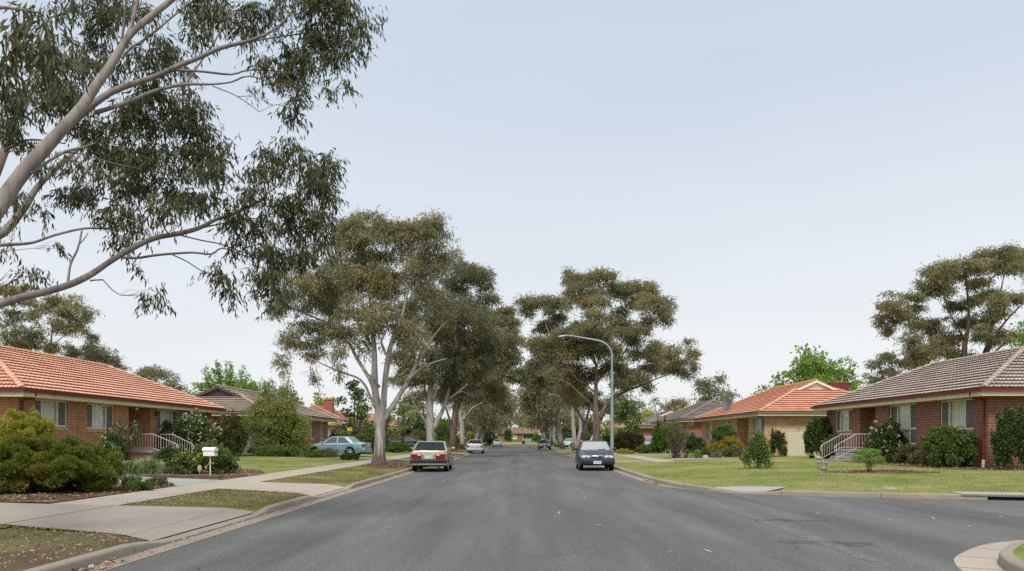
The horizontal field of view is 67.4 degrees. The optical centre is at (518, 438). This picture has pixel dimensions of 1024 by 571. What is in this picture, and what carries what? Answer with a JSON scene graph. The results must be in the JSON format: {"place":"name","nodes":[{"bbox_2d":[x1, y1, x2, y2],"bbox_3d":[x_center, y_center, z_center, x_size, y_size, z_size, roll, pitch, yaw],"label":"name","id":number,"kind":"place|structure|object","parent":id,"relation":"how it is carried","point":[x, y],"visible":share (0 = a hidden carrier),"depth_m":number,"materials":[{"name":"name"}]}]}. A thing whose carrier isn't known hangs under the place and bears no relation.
{"place":"outdoors","nodes":[
{"label":"outdoors","id":0,"kind":"place"},
{"bbox_2d":[0,502,113,523],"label":"driveway","id":1,"kind":"structure","parent":0,"point":[12,512],"depth_m":13.45,"materials":[{"name":"concrete"}]},
{"bbox_2d":[0,530,146,570],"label":"nature strip","id":2,"kind":"object","parent":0,"point":[10,566],"visible":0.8,"depth_m":9.62,"materials":[{"name":"green plant"}]},
{"bbox_2d":[0,0,104,133],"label":"gum tree","id":3,"kind":"object","parent":2,"relation":"on","point":[47,53],"visible":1,"depth_m":7.57,"materials":[{"name":"green plant"}]},
{"bbox_2d":[0,0,388,320],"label":"gum tree","id":4,"kind":"object","parent":2,"relation":"on","point":[132,164],"visible":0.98,"depth_m":11.94,"materials":[{"name":"green plant"}]},
{"bbox_2d":[7,505,233,534],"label":"driveway","id":5,"kind":"structure","parent":0,"point":[121,520],"depth_m":12.52,"materials":[{"name":"concrete"}]},
{"bbox_2d":[120,476,216,485],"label":"driveway","id":6,"kind":"structure","parent":0,"point":[180,481],"depth_m":22.46,"materials":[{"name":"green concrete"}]},
{"bbox_2d":[128,509,253,540],"bbox_3d":[-5.346,1.399,12.900,0.393,0.085,4.300,0,0,0],"label":"driveway apron","id":7,"kind":"object","parent":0,"point":[172,529],"visible":0.99,"depth_m":12.45,"materials":[{"name":"concrete"}]},
{"bbox_2d":[0,446,465,524],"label":"footpath","id":8,"kind":"structure","parent":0,"point":[119,499],"depth_m":19.78,"materials":[{"name":"concrete"}]},
{"bbox_2d":[0,445,466,527],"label":"lawn","id":9,"kind":"structure","parent":0,"point":[295,462],"depth_m":38.19,"materials":[{"name":"green plant"}]},
{"bbox_2d":[0,406,56,441],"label":"shrub","id":10,"kind":"object","parent":9,"relation":"on","point":[18,422],"visible":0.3,"depth_m":23.26,"materials":[{"name":"yellow plant"}]},
{"bbox_2d":[0,278,104,355],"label":"gum tree","id":11,"kind":"object","parent":9,"relation":"on","point":[66,311],"visible":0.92,"depth_m":71.57,"materials":[{"name":"green plant"}]},
{"bbox_2d":[0,482,170,502],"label":"mulch bed","id":12,"kind":"object","parent":9,"relation":"on","point":[63,497],"visible":0.27,"depth_m":16.75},
{"bbox_2d":[0,434,126,492],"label":"conifer shrub","id":13,"kind":"object","parent":12,"relation":"on","point":[41,462],"visible":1,"depth_m":17.16,"materials":[{"name":"green plant"}]},
{"bbox_2d":[118,459,145,479],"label":"strappy plant","id":14,"kind":"object","parent":12,"relation":"on","point":[132,468],"visible":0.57,"depth_m":22.51,"materials":[{"name":"green plant"}]},
{"bbox_2d":[120,480,154,491],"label":"ground cover","id":15,"kind":"object","parent":12,"relation":"on","point":[132,485],"visible":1,"depth_m":18.33,"materials":[{"name":"green plant"}]},
{"bbox_2d":[60,339,132,370],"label":"gum tree","id":16,"kind":"object","parent":9,"relation":"on","point":[98,355],"visible":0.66,"depth_m":77.39,"materials":[{"name":"green plant"}]},
{"bbox_2d":[97,426,126,462],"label":"shrub","id":17,"kind":"object","parent":9,"relation":"on","point":[115,438],"visible":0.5,"depth_m":34.42,"materials":[{"name":"green plant"}]},
{"bbox_2d":[0,345,226,459],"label":"brick house","id":18,"kind":"structure","parent":9,"relation":"on","point":[89,401],"depth_m":37.28,"materials":[{"name":"orange tile"}]},
{"bbox_2d":[35,399,68,430],"bbox_3d":[-20.093,-1.018,32.896,0.256,1.295,2.352,0,0,0],"label":"window","id":19,"kind":"structure","parent":18,"relation":"in","point":[54,410],"depth_m":33.31,"materials":[{"name":"white glass"}]},
{"bbox_2d":[87,403,114,431],"bbox_3d":[-20.093,-0.993,36.796,0.256,1.345,2.452,0,0,0],"label":"window","id":20,"kind":"structure","parent":18,"relation":"in","point":[99,416],"depth_m":36.89,"materials":[{"name":"white glass"}]},
{"bbox_2d":[157,409,177,432],"bbox_3d":[-20.093,-1.002,43.846,0.256,1.325,2.752,0,0,0],"label":"window","id":21,"kind":"structure","parent":18,"relation":"in","point":[170,415],"depth_m":43.77,"materials":[{"name":"grey glass"}]},
{"bbox_2d":[111,418,141,460],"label":"climbing rose","id":22,"kind":"object","parent":9,"relation":"on","point":[135,438],"visible":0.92,"depth_m":34.96,"materials":[{"name":"green plant"}]},
{"bbox_2d":[131,364,186,391],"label":"gum tree","id":23,"kind":"object","parent":9,"relation":"on","point":[146,372],"visible":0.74,"depth_m":94.26,"materials":[{"name":"green plant"}]},
{"bbox_2d":[153,444,182,463],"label":"shrub","id":24,"kind":"object","parent":9,"relation":"on","point":[166,453],"visible":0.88,"depth_m":33.77,"materials":[{"name":"green plant"}]},
{"bbox_2d":[140,474,220,479],"bbox_3d":[-10.500,1.178,23.750,3.000,0.140,0.160,0,0,18],"label":"garden sleeper","id":25,"kind":"object","parent":9,"relation":"on","point":[215,477],"visible":0.62,"depth_m":23.54,"materials":[{"name":"brown wood"}]},
{"bbox_2d":[122,456,264,478],"bbox_3d":[-14.485,1.138,36.700,11.030,0.180,26.600,0,0,0],"label":"mulch bed","id":26,"kind":"object","parent":9,"relation":"on","point":[243,474],"visible":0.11,"depth_m":26.81,"materials":[{"name":"brown wood"}]},
{"bbox_2d":[133,458,163,473],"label":"strappy plant","id":27,"kind":"object","parent":26,"relation":"on","point":[148,467],"visible":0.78,"depth_m":24.46,"materials":[{"name":"green plant"}]},
{"bbox_2d":[156,415,193,452],"bbox_3d":[-19.127,-0.061,42.547,1.678,2.566,1.838,0,0,-45],"label":"shrub","id":28,"kind":"object","parent":26,"relation":"on","point":[176,427],"visible":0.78,"depth_m":42.29,"materials":[{"name":"green plant"}]},
{"bbox_2d":[164,448,203,473],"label":"shrub","id":29,"kind":"object","parent":26,"relation":"on","point":[182,461],"visible":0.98,"depth_m":25.98,"materials":[{"name":"green plant"}]},
{"bbox_2d":[182,408,221,455],"bbox_3d":[-18.576,-0.293,44.548,2.172,3.074,2.256,0,0,37],"label":"shrub","id":30,"kind":"object","parent":26,"relation":"on","point":[202,430],"visible":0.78,"depth_m":44.13,"materials":[{"name":"green plant"}]},
{"bbox_2d":[197,445,241,473],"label":"shrub","id":31,"kind":"object","parent":26,"relation":"on","point":[224,458],"visible":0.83,"depth_m":26.77,"materials":[{"name":"green plant"}]},
{"bbox_2d":[214,409,248,455],"bbox_3d":[-18.474,-0.378,49.045,2.258,3.210,2.063,0,0,30],"label":"shrub","id":32,"kind":"object","parent":26,"relation":"on","point":[233,431],"visible":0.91,"depth_m":48.65,"materials":[{"name":"green plant"}]},
{"bbox_2d":[185,360,261,394],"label":"deciduous tree","id":33,"kind":"object","parent":9,"relation":"on","point":[227,381],"visible":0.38,"depth_m":90.90,"materials":[{"name":"green plant"}]},
{"bbox_2d":[192,384,336,453],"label":"brick house","id":34,"kind":"structure","parent":9,"relation":"on","point":[240,401],"depth_m":57.63,"materials":[{"name":"brown tile"}]},
{"bbox_2d":[240,455,372,457],"bbox_3d":[-14.100,1.144,52.000,9.800,0.160,5.600,0,0,0],"label":"mulch bed","id":35,"kind":"object","parent":9,"relation":"on","point":[304,456],"visible":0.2,"depth_m":50.38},
{"bbox_2d":[249,377,299,446],"bbox_3d":[-16.841,-1.579,53.196,3.255,5.581,2.805,0,0,0],"label":"shrub","id":36,"kind":"object","parent":35,"relation":"on","point":[266,389],"visible":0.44,"depth_m":52.86,"materials":[{"name":"green plant"}]},
{"bbox_2d":[247,444,304,456],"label":"shrub","id":37,"kind":"object","parent":35,"relation":"on","point":[277,450],"visible":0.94,"depth_m":49.75,"materials":[{"name":"green plant"}]},
{"bbox_2d":[240,393,313,453],"bbox_3d":[-16.789,-0.773,52.606,4.828,4.954,4.468,0,0,-35],"label":"shrub","id":38,"kind":"object","parent":35,"relation":"on","point":[273,421],"visible":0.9,"depth_m":51.79,"materials":[{"name":"green plant"}]},
{"bbox_2d":[308,399,375,436],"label":"brick house","id":39,"kind":"structure","parent":9,"relation":"on","point":[327,408],"depth_m":87.50,"materials":[{"name":"tile"}]},
{"bbox_2d":[331,379,375,436],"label":"deciduous tree","id":40,"kind":"object","parent":9,"relation":"on","point":[357,395],"visible":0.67,"depth_m":83.47,"materials":[{"name":"green plant"}]},
{"bbox_2d":[346,399,374,435],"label":"deciduous tree","id":41,"kind":"object","parent":9,"relation":"on","point":[360,410],"visible":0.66,"depth_m":73.97,"materials":[{"name":"green plant"}]},
{"bbox_2d":[390,400,416,441],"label":"deciduous tree","id":42,"kind":"object","parent":9,"relation":"on","point":[403,427],"visible":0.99,"depth_m":75.79,"materials":[{"name":"green plant"}]},
{"bbox_2d":[0,445,492,540],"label":"nature strip","id":43,"kind":"object","parent":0,"point":[244,497],"visible":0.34,"depth_m":17.90,"materials":[{"name":"green plant"}]},
{"bbox_2d":[0,465,411,570],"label":"grass","id":44,"kind":"structure","parent":43,"relation":"on","point":[61,531],"depth_m":16.67,"materials":[{"name":"green plant"}]},
{"bbox_2d":[363,463,410,466],"bbox_3d":[-6.500,1.297,38.783,2.374,0.090,6.407,0,0,0],"label":"mulch bed","id":45,"kind":"object","parent":43,"relation":"on","point":[386,465],"visible":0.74,"depth_m":37.81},
{"bbox_2d":[261,204,461,463],"bbox_3d":[-8.132,-5.252,39.083,10.240,13.046,6.951,0,0,16],"label":"gum tree","id":46,"kind":"object","parent":45,"relation":"on","point":[384,284],"visible":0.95,"depth_m":38.75,"materials":[{"name":"green plant"}]},
{"bbox_2d":[0,454,1021,502],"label":"bark chips","id":47,"kind":"object","parent":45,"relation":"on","point":[887,470],"visible":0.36,"depth_m":27.75,"materials":[{"name":"brown wood"}]},
{"bbox_2d":[381,244,513,440],"bbox_3d":[-5.382,-6.410,59.667,9.237,15.691,8.494,0,0,44],"label":"gum tree","id":48,"kind":"object","parent":43,"relation":"on","point":[481,333],"visible":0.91,"depth_m":59.19,"materials":[{"name":"green plant"}]},
{"bbox_2d":[433,303,530,451],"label":"gum tree","id":49,"kind":"object","parent":43,"relation":"on","point":[508,357],"visible":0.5,"depth_m":78.93,"materials":[{"name":"green plant"}]},
{"bbox_2d":[448,400,518,440],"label":"gum tree","id":50,"kind":"object","parent":43,"relation":"on","point":[507,405],"visible":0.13,"depth_m":133.91,"materials":[{"name":"green plant"}]},
{"bbox_2d":[458,370,509,449],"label":"gum tree","id":51,"kind":"object","parent":43,"relation":"on","point":[461,423],"visible":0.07,"depth_m":94.80,"materials":[{"name":"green plant"}]},
{"bbox_2d":[453,382,515,439],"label":"gum tree","id":52,"kind":"object","parent":43,"relation":"on","point":[491,420],"visible":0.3,"depth_m":118.58,"materials":[{"name":"green plant"}]},
{"bbox_2d":[221,482,328,492],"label":"driveway","id":53,"kind":"structure","parent":0,"point":[282,487],"depth_m":20.81,"materials":[{"name":"concrete"}]},
{"bbox_2d":[300,454,371,458],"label":"driveway","id":54,"kind":"structure","parent":0,"point":[359,458],"depth_m":49.08,"materials":[{"name":"concrete"}]},
{"bbox_2d":[303,436,371,455],"bbox_3d":[-12.638,0.525,53.600,4.475,1.390,2.040,0,0,7],"label":"parked car","id":55,"kind":"object","parent":54,"relation":"on","point":[344,444],"visible":0.72,"depth_m":52.79,"materials":[{"name":"teal paint"}]},
{"bbox_2d":[0,0,1023,436],"label":"sky","id":56,"kind":"structure","parent":0,"point":[778,168],"materials":[{"name":"blue"}]},
{"bbox_2d":[491,442,537,443],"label":"lawn","id":57,"kind":"structure","parent":0,"point":[518,443],"depth_m":202.36,"materials":[{"name":"green plant"}]},
{"bbox_2d":[393,388,436,422],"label":"gum tree","id":58,"kind":"object","parent":57,"relation":"on","point":[417,400],"visible":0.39,"depth_m":203.53,"materials":[{"name":"green plant"}]},
{"bbox_2d":[496,428,539,441],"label":"brick house","id":59,"kind":"structure","parent":57,"relation":"on","point":[520,434],"depth_m":240.00,"materials":[{"name":"brick"}]},
{"bbox_2d":[105,445,1023,570],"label":"road","id":60,"kind":"structure","parent":0,"point":[430,518],"depth_m":12.72,"materials":[{"name":"grey asphalt"}]},
{"bbox_2d":[23,446,492,570],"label":"kerb","id":61,"kind":"structure","parent":60,"relation":"on","point":[98,557],"depth_m":10.78,"materials":[{"name":"concrete"}]},
{"bbox_2d":[79,446,494,570],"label":"gutter","id":62,"kind":"object","parent":60,"relation":"on","point":[161,549],"visible":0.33,"depth_m":12.28,"materials":[{"name":"concrete"}]},
{"bbox_2d":[410,441,454,470],"bbox_3d":[-4.137,0.800,36.970,2.040,1.400,4.580,0,0,-2],"label":"parked car","id":63,"kind":"object","parent":60,"relation":"on","point":[437,454],"visible":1,"depth_m":34.97,"materials":[{"name":"beige paint"}]},
{"bbox_2d":[0,458,1003,570],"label":"dry litter","id":64,"kind":"object","parent":60,"relation":"on","point":[109,562],"visible":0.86,"depth_m":10.80,"materials":[{"name":"brown plant"}]},
{"bbox_2d":[574,441,615,469],"bbox_3d":[3.740,0.795,38.141,2.040,1.410,4.437,0,0,2],"label":"parked car","id":65,"kind":"object","parent":60,"relation":"on","point":[593,453],"visible":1,"depth_m":36.57,"materials":[{"name":"blue paint"}]},
{"bbox_2d":[551,448,987,499],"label":"kerb","id":66,"kind":"structure","parent":60,"relation":"on","point":[830,493],"depth_m":19.99,"materials":[{"name":"concrete"}]},
{"bbox_2d":[714,486,783,491],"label":"kerb ramp","id":67,"kind":"structure","parent":66,"relation":"on","point":[750,488],"depth_m":21.41,"materials":[{"name":"grey concrete"}]},
{"bbox_2d":[951,491,1023,500],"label":"storm drain","id":68,"kind":"object","parent":66,"relation":"in","point":[1005,496],"visible":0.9,"depth_m":18.89,"materials":[{"name":"concrete"}]},
{"bbox_2d":[691,495,880,560],"bbox_3d":[4.489,1.495,14.900,0.293,0.001,11.008,0,0,1],"label":"road seam","id":69,"kind":"object","parent":60,"relation":"on","point":[814,539],"visible":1,"depth_m":12.14,"materials":[{"name":"grey asphalt"}]},
{"bbox_2d":[954,540,1021,570],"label":"gutter","id":70,"kind":"object","parent":60,"relation":"on","point":[975,562],"visible":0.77,"depth_m":9.60,"materials":[{"name":"concrete"}]},
{"bbox_2d":[998,540,1023,570],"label":"kerb","id":71,"kind":"structure","parent":60,"relation":"on","point":[1008,560],"depth_m":8.87,"materials":[{"name":"concrete"}]},
{"bbox_2d":[159,445,1023,493],"bbox_3d":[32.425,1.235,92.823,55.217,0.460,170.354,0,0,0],"label":"lawn","id":72,"kind":"structure","parent":0,"point":[790,460],"depth_m":26.52,"materials":[{"name":"green plant"}]},
{"bbox_2d":[512,291,584,450],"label":"gum tree","id":73,"kind":"object","parent":72,"relation":"on","point":[550,303],"visible":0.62,"depth_m":86.08,"materials":[{"name":"green plant"}]},
{"bbox_2d":[516,378,584,444],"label":"gum tree","id":74,"kind":"object","parent":72,"relation":"on","point":[552,435],"visible":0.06,"depth_m":126.83,"materials":[{"name":"green plant"}]},
{"bbox_2d":[506,357,606,448],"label":"gum tree","id":75,"kind":"object","parent":72,"relation":"on","point":[527,399],"visible":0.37,"depth_m":104.13,"materials":[{"name":"green plant"}]},
{"bbox_2d":[549,382,610,440],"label":"gum tree","id":76,"kind":"object","parent":72,"relation":"on","point":[585,422],"visible":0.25,"depth_m":75.16,"materials":[{"name":"green plant"}]},
{"bbox_2d":[558,335,613,453],"bbox_3d":[4.032,-2.437,46.000,3.402,7.610,0.300,0,0,0],"label":"street lamp","id":77,"kind":"object","parent":72,"relation":"on","point":[611,422],"visible":0.86,"depth_m":45.95,"materials":[{"name":"metal"}]},
{"bbox_2d":[518,264,704,440],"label":"gum tree","id":78,"kind":"object","parent":72,"relation":"on","point":[619,327],"visible":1,"depth_m":67.79,"materials":[{"name":"green plant"}]},
{"bbox_2d":[599,389,655,434],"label":"gum tree","id":79,"kind":"object","parent":72,"relation":"on","point":[623,398],"visible":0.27,"depth_m":200.66,"materials":[{"name":"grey plant"}]},
{"bbox_2d":[609,399,646,434],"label":"deciduous tree","id":80,"kind":"object","parent":72,"relation":"on","point":[632,426],"visible":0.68,"depth_m":89.77,"materials":[{"name":"green plant"}]},
{"bbox_2d":[614,431,644,451],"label":"hedge","id":81,"kind":"object","parent":72,"relation":"on","point":[629,441],"visible":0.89,"depth_m":73.41,"materials":[{"name":"green plant"}]},
{"bbox_2d":[623,410,672,436],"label":"brick house","id":82,"kind":"structure","parent":72,"relation":"on","point":[645,429],"depth_m":101.96,"materials":[{"name":"orange tile"}]},
{"bbox_2d":[650,416,671,452],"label":"shrub","id":83,"kind":"object","parent":72,"relation":"on","point":[658,442],"visible":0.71,"depth_m":65.75,"materials":[{"name":"green plant"}]},
{"bbox_2d":[660,392,693,411],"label":"gum tree","id":84,"kind":"object","parent":72,"relation":"on","point":[676,405],"visible":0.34,"depth_m":123.53,"materials":[{"name":"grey plant"}]},
{"bbox_2d":[650,399,722,449],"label":"brick house","id":85,"kind":"structure","parent":72,"relation":"on","point":[684,415],"depth_m":80.42,"materials":[{"name":"grey tile"}]},
{"bbox_2d":[682,432,705,455],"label":"shrub","id":86,"kind":"object","parent":72,"relation":"on","point":[692,442],"visible":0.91,"depth_m":55.78,"materials":[{"name":"green plant"}]},
{"bbox_2d":[690,370,742,402],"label":"gum tree","id":87,"kind":"object","parent":72,"relation":"on","point":[704,386],"visible":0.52,"depth_m":117.45,"materials":[{"name":"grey plant"}]},
{"bbox_2d":[710,423,736,444],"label":"shrub","id":88,"kind":"object","parent":72,"relation":"on","point":[720,432],"visible":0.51,"depth_m":55.13,"materials":[{"name":"green plant"}]},
{"bbox_2d":[739,428,773,467],"bbox_3d":[10.390,0.500,33.533,1.456,1.992,1.330,0,0,20],"label":"shrub","id":89,"kind":"object","parent":72,"relation":"on","point":[758,448],"visible":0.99,"depth_m":33.30,"materials":[{"name":"green plant"}]},
{"bbox_2d":[693,379,849,454],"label":"brick house","id":90,"kind":"structure","parent":72,"relation":"on","point":[783,408],"depth_m":57.71,"materials":[{"name":"ceramic"}]},
{"bbox_2d":[787,430,818,455],"bbox_3d":[19.825,0.271,53.600,2.220,1.810,0.080,0,0,0],"label":"steel fence","id":91,"kind":"object","parent":72,"relation":"on","point":[795,444],"visible":0.61,"depth_m":53.58,"materials":[{"name":"beige metal"}]},
{"bbox_2d":[748,343,864,396],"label":"deciduous tree","id":92,"kind":"object","parent":72,"relation":"on","point":[814,366],"visible":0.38,"depth_m":82.73,"materials":[{"name":"green plant"}]},
{"bbox_2d":[802,416,832,457],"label":"shrub","id":93,"kind":"object","parent":72,"relation":"on","point":[818,430],"visible":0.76,"depth_m":46.19,"materials":[{"name":"green plant"}]},
{"bbox_2d":[828,470,937,472],"bbox_3d":[13.364,1.207,28.453,3.941,0.070,2.423,0,0,23],"label":"mulch bed","id":94,"kind":"object","parent":72,"relation":"on","point":[872,471],"visible":0.86,"depth_m":28.04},
{"bbox_2d":[851,448,885,470],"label":"shrub","id":95,"kind":"object","parent":94,"relation":"on","point":[866,454],"visible":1,"depth_m":28.34,"materials":[{"name":"green plant"}]},
{"bbox_2d":[860,348,922,385],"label":"gum tree","id":96,"kind":"object","parent":72,"relation":"on","point":[888,358],"visible":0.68,"depth_m":71.77,"materials":[{"name":"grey plant"}]},
{"bbox_2d":[811,346,1023,467],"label":"brick house","id":97,"kind":"structure","parent":72,"relation":"on","point":[974,394],"depth_m":35.72,"materials":[{"name":"brown tile"}]},
{"bbox_2d":[836,409,851,433],"bbox_3d":[18.893,-0.982,44.471,0.256,1.425,2.402,0,0,0],"label":"window","id":98,"kind":"structure","parent":97,"relation":"in","point":[843,417],"depth_m":44.80,"materials":[{"name":"white glass"}]},
{"bbox_2d":[890,403,915,446],"bbox_3d":[18.893,-0.643,37.671,0.256,2.105,2.702,0,0,0],"label":"window","id":99,"kind":"structure","parent":97,"relation":"in","point":[904,413],"depth_m":37.52,"materials":[{"name":"white glass"}]},
{"bbox_2d":[941,398,973,432],"bbox_3d":[18.893,-0.967,33.021,0.256,1.455,2.602,0,0,0],"label":"window","id":100,"kind":"structure","parent":97,"relation":"in","point":[954,413],"depth_m":33.06,"materials":[{"name":"white glass"}]},
{"bbox_2d":[820,458,1023,469],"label":"mulch bed","id":101,"kind":"object","parent":72,"relation":"on","point":[963,468],"visible":0.39,"depth_m":31.14,"materials":[{"name":"brown wood"}]},
{"bbox_2d":[819,432,843,457],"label":"shrub","id":102,"kind":"object","parent":101,"relation":"on","point":[834,442],"visible":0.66,"depth_m":44.36,"materials":[{"name":"green plant"}]},
{"bbox_2d":[862,416,909,462],"bbox_3d":[18.031,0.058,37.479,2.262,2.421,1.841,0,0,0],"label":"camellia","id":103,"kind":"object","parent":101,"relation":"on","point":[886,438],"visible":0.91,"depth_m":37.24,"materials":[{"name":"green plant"}]},
{"bbox_2d":[894,442,916,463],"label":"shrub","id":104,"kind":"object","parent":101,"relation":"on","point":[906,449],"visible":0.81,"depth_m":35.94,"materials":[{"name":"green plant"}]},
{"bbox_2d":[918,424,977,467],"bbox_3d":[17.729,0.351,31.580,2.272,1.993,1.707,0,0,0],"label":"shrub","id":105,"kind":"object","parent":101,"relation":"on","point":[955,447],"visible":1,"depth_m":31.23,"materials":[{"name":"green plant"}]},
{"bbox_2d":[989,404,1023,468],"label":"shrub","id":106,"kind":"object","parent":101,"relation":"on","point":[1007,442],"visible":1,"depth_m":29.16,"materials":[{"name":"green plant"}]},
{"bbox_2d":[869,239,1023,369],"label":"gum tree","id":107,"kind":"object","parent":72,"relation":"on","point":[986,262],"visible":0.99,"depth_m":65.52,"materials":[{"name":"green plant"}]},
{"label":"mulch bed","id":108,"kind":"structure","parent":0,"visible":0},
{"bbox_2d":[658,417,693,457],"bbox_3d":[10.434,-0.038,51.091,2.094,2.787,1.948,0,0,-17],"label":"shrub","id":109,"kind":"object","parent":108,"relation":"on","point":[671,435],"visible":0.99,"depth_m":50.82,"materials":[{"name":"green plant"}]},
{"bbox_2d":[768,427,787,456],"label":"shrub","id":110,"kind":"object","parent":108,"relation":"on","point":[777,440],"visible":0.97,"depth_m":50.39,"materials":[{"name":"green plant"}]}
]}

